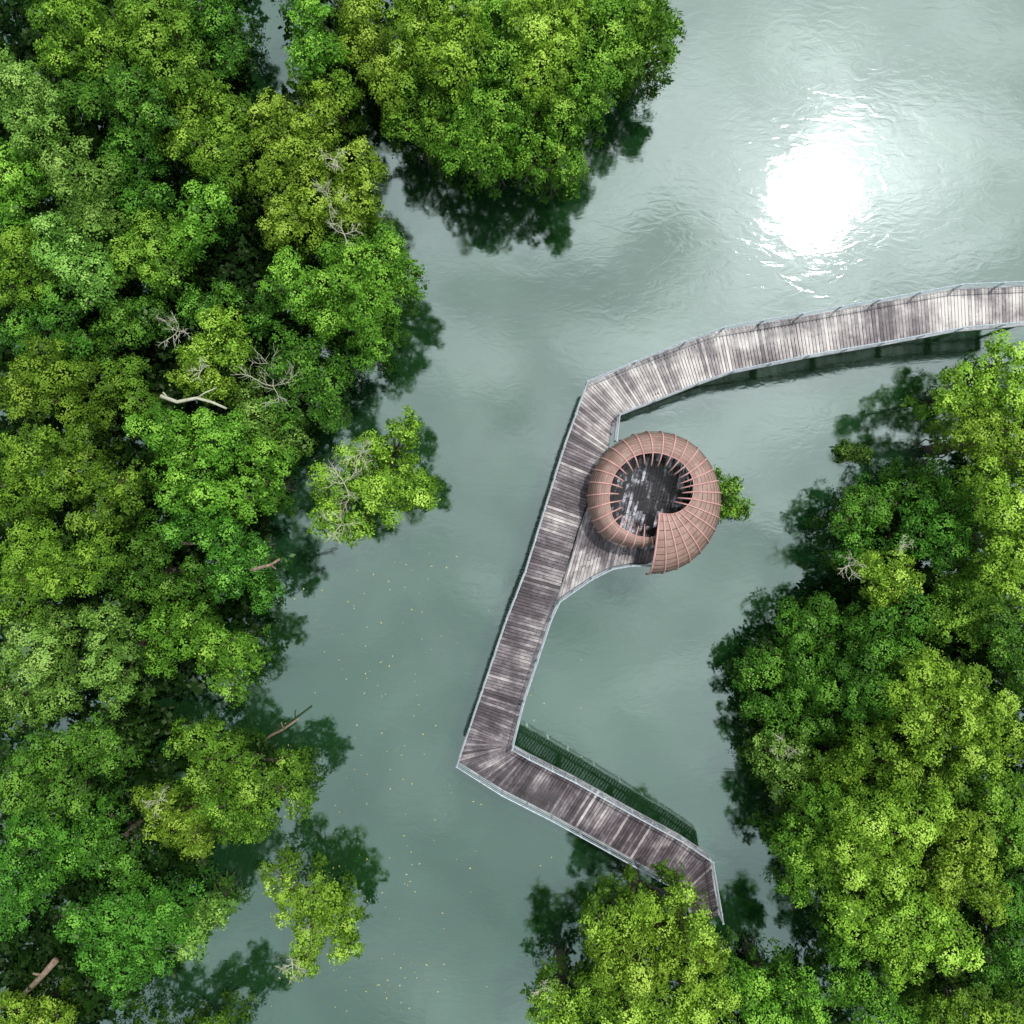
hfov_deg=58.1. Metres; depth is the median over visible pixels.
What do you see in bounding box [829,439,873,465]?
mangrove sapling
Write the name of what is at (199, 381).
mangrove tree
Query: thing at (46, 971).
fallen log
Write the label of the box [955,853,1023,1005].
mangrove tree
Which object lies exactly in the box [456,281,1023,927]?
boardwalk
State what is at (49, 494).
mangrove tree
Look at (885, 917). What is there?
mangrove tree
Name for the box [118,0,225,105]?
mangrove tree
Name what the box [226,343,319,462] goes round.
mangrove tree
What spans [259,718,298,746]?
fallen log
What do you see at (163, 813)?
mangrove tree
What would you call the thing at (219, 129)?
mangrove tree
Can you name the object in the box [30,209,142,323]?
mangrove tree
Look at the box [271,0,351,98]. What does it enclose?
mangrove tree
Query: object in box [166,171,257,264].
mangrove tree
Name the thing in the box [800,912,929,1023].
mangrove tree
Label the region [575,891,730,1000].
mangrove tree
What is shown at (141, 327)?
mangrove tree
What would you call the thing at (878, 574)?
mangrove tree
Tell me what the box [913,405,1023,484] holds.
mangrove tree
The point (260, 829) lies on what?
mangrove tree
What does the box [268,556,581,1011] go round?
floating leaves
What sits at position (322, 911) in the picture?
mangrove tree
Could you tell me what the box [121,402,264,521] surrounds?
mangrove tree
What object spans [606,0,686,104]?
mangrove tree
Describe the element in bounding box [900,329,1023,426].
mangrove tree
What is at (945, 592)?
mangrove tree
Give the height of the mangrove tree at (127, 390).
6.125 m
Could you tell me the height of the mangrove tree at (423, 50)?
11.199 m
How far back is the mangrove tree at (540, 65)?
50.35 m
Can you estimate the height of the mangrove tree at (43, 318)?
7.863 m
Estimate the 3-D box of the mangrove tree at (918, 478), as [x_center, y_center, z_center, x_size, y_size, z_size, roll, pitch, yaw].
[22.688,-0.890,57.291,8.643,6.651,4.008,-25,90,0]
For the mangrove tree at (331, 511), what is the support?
on the water
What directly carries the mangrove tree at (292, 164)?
on the water
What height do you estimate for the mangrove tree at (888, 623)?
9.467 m
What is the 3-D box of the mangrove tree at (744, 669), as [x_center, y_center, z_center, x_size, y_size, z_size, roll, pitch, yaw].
[18.203,8.650,57.109,7.116,7.015,8.832,33,90,0]
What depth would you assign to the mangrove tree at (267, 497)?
53.02 m
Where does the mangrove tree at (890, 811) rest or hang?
on the water
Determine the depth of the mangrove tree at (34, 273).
53.27 m
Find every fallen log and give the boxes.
[19,957,58,997]
[160,387,226,408]
[250,558,280,571]
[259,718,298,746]
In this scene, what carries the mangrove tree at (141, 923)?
on the water
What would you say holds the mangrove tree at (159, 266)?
on the water
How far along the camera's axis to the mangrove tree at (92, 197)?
52.03 m
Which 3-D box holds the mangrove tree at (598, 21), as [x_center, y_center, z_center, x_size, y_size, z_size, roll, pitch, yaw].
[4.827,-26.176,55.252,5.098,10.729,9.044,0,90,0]
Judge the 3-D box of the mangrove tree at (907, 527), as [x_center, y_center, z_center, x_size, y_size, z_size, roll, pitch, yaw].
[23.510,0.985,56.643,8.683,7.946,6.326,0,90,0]
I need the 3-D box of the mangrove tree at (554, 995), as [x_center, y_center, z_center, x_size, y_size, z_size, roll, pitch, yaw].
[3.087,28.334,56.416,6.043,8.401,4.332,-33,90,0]
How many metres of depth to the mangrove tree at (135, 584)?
54.91 m
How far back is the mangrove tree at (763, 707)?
55.90 m
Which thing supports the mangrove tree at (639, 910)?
on the water
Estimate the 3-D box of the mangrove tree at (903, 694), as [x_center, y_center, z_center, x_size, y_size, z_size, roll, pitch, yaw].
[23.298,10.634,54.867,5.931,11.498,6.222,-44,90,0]
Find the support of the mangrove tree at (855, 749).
on the water
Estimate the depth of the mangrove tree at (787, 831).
53.44 m
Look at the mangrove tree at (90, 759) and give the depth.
52.47 m
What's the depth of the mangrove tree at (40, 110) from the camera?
53.06 m
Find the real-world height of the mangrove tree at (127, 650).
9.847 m
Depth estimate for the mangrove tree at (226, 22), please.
54.84 m
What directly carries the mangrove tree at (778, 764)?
on the water
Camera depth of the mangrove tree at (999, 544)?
51.14 m
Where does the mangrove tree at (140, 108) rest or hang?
on the water
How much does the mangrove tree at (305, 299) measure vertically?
9.778 m
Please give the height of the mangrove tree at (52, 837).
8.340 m
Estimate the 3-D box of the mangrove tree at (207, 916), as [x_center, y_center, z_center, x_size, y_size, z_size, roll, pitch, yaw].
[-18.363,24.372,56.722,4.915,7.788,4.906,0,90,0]
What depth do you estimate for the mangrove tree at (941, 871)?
51.44 m
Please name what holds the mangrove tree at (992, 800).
on the water
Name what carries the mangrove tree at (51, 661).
on the water
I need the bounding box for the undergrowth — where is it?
[0,0,1023,1023]
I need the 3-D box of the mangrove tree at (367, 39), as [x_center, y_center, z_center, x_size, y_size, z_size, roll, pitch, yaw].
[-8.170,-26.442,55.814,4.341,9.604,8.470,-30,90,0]
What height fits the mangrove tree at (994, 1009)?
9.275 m
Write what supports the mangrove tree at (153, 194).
on the water
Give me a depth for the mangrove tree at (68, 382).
53.37 m
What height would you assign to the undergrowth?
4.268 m
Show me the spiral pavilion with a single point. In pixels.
(681, 536)
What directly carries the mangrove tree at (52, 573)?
on the water
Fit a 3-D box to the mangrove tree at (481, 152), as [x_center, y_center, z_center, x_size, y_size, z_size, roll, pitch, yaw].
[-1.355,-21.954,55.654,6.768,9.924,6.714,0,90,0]
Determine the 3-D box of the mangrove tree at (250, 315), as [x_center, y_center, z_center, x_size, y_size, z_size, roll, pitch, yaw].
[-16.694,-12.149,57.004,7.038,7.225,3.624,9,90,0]
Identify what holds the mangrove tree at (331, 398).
on the water
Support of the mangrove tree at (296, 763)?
on the water
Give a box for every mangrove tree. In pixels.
[0,43,99,181]
[0,137,72,248]
[0,225,79,324]
[0,278,99,374]
[0,330,132,435]
[0,421,106,525]
[0,506,146,627]
[0,598,113,737]
[0,700,155,826]
[0,802,104,905]
[0,863,69,941]
[0,962,94,1023]
[24,0,172,113]
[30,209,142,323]
[37,135,145,262]
[50,419,170,546]
[53,857,220,1011]
[56,58,199,170]
[71,282,195,373]
[76,591,162,719]
[78,777,170,896]
[89,510,243,616]
[94,352,182,423]
[95,118,189,237]
[95,205,201,311]
[113,988,257,1023]
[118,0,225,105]
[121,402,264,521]
[130,779,219,861]
[132,604,192,679]
[148,63,266,220]
[155,496,295,614]
[156,303,269,381]
[161,710,325,823]
[163,871,254,963]
[164,350,237,410]
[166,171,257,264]
[167,592,276,708]
[174,277,303,348]
[178,0,265,106]
[197,775,282,846]
[215,429,300,525]
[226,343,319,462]
[242,77,388,218]
[253,328,366,434]
[255,165,398,266]
[256,245,403,377]
[256,843,372,984]
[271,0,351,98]
[286,66,368,136]
[297,221,429,347]
[306,404,446,549]
[329,0,408,134]
[378,63,459,185]
[384,0,489,126]
[429,73,545,200]
[455,0,529,122]
[498,0,589,136]
[505,76,592,203]
[519,940,617,1023]
[552,0,640,148]
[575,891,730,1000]
[577,850,718,962]
[587,939,742,1023]
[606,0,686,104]
[708,925,832,1023]
[722,589,881,714]
[732,686,874,756]
[734,718,827,806]
[745,768,862,908]
[794,860,985,992]
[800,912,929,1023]
[801,776,958,902]
[803,453,955,538]
[806,713,967,807]
[810,478,986,576]
[829,534,925,616]
[831,582,935,724]
[856,632,986,768]
[893,798,1014,926]
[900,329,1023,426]
[904,559,1000,656]
[910,945,1023,1023]
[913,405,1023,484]
[925,655,1023,780]
[934,757,1023,870]
[937,455,1023,626]
[955,598,1023,705]
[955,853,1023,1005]
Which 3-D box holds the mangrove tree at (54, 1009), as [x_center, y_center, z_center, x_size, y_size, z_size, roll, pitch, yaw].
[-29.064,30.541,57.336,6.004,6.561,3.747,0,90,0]
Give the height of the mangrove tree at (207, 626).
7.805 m
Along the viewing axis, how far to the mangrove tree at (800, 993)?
53.25 m
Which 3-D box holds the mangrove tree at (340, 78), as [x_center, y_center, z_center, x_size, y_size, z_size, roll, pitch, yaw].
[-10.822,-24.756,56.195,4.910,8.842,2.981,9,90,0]
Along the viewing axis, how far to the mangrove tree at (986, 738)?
51.46 m
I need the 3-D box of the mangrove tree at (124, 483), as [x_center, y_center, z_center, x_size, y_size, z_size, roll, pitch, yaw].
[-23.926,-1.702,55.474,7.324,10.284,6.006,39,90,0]
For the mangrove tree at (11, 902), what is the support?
on the water
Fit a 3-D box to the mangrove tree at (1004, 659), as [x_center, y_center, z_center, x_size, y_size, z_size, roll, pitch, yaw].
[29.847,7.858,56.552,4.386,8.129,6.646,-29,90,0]
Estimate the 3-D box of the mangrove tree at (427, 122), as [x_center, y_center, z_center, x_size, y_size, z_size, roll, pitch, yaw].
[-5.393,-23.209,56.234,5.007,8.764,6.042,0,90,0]
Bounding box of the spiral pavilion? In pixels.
[558,431,721,598]
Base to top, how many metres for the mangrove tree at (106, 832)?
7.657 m
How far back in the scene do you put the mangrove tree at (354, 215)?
52.47 m
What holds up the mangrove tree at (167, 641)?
on the water
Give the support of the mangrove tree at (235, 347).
on the water
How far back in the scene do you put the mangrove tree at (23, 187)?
54.24 m
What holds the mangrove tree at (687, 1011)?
on the water
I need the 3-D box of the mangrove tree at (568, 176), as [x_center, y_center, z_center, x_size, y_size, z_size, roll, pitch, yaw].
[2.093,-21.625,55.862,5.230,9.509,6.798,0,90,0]
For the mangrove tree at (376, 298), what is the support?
on the water
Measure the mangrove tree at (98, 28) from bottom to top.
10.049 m
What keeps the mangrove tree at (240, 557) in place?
on the water
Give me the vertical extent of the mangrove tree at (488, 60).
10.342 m
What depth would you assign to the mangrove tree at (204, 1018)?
58.16 m
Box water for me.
[0,0,1023,1023]
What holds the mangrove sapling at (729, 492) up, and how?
on the water
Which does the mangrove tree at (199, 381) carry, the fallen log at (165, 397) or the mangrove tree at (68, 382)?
the fallen log at (165, 397)
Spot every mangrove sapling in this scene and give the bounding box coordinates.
[711,464,754,523]
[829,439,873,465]

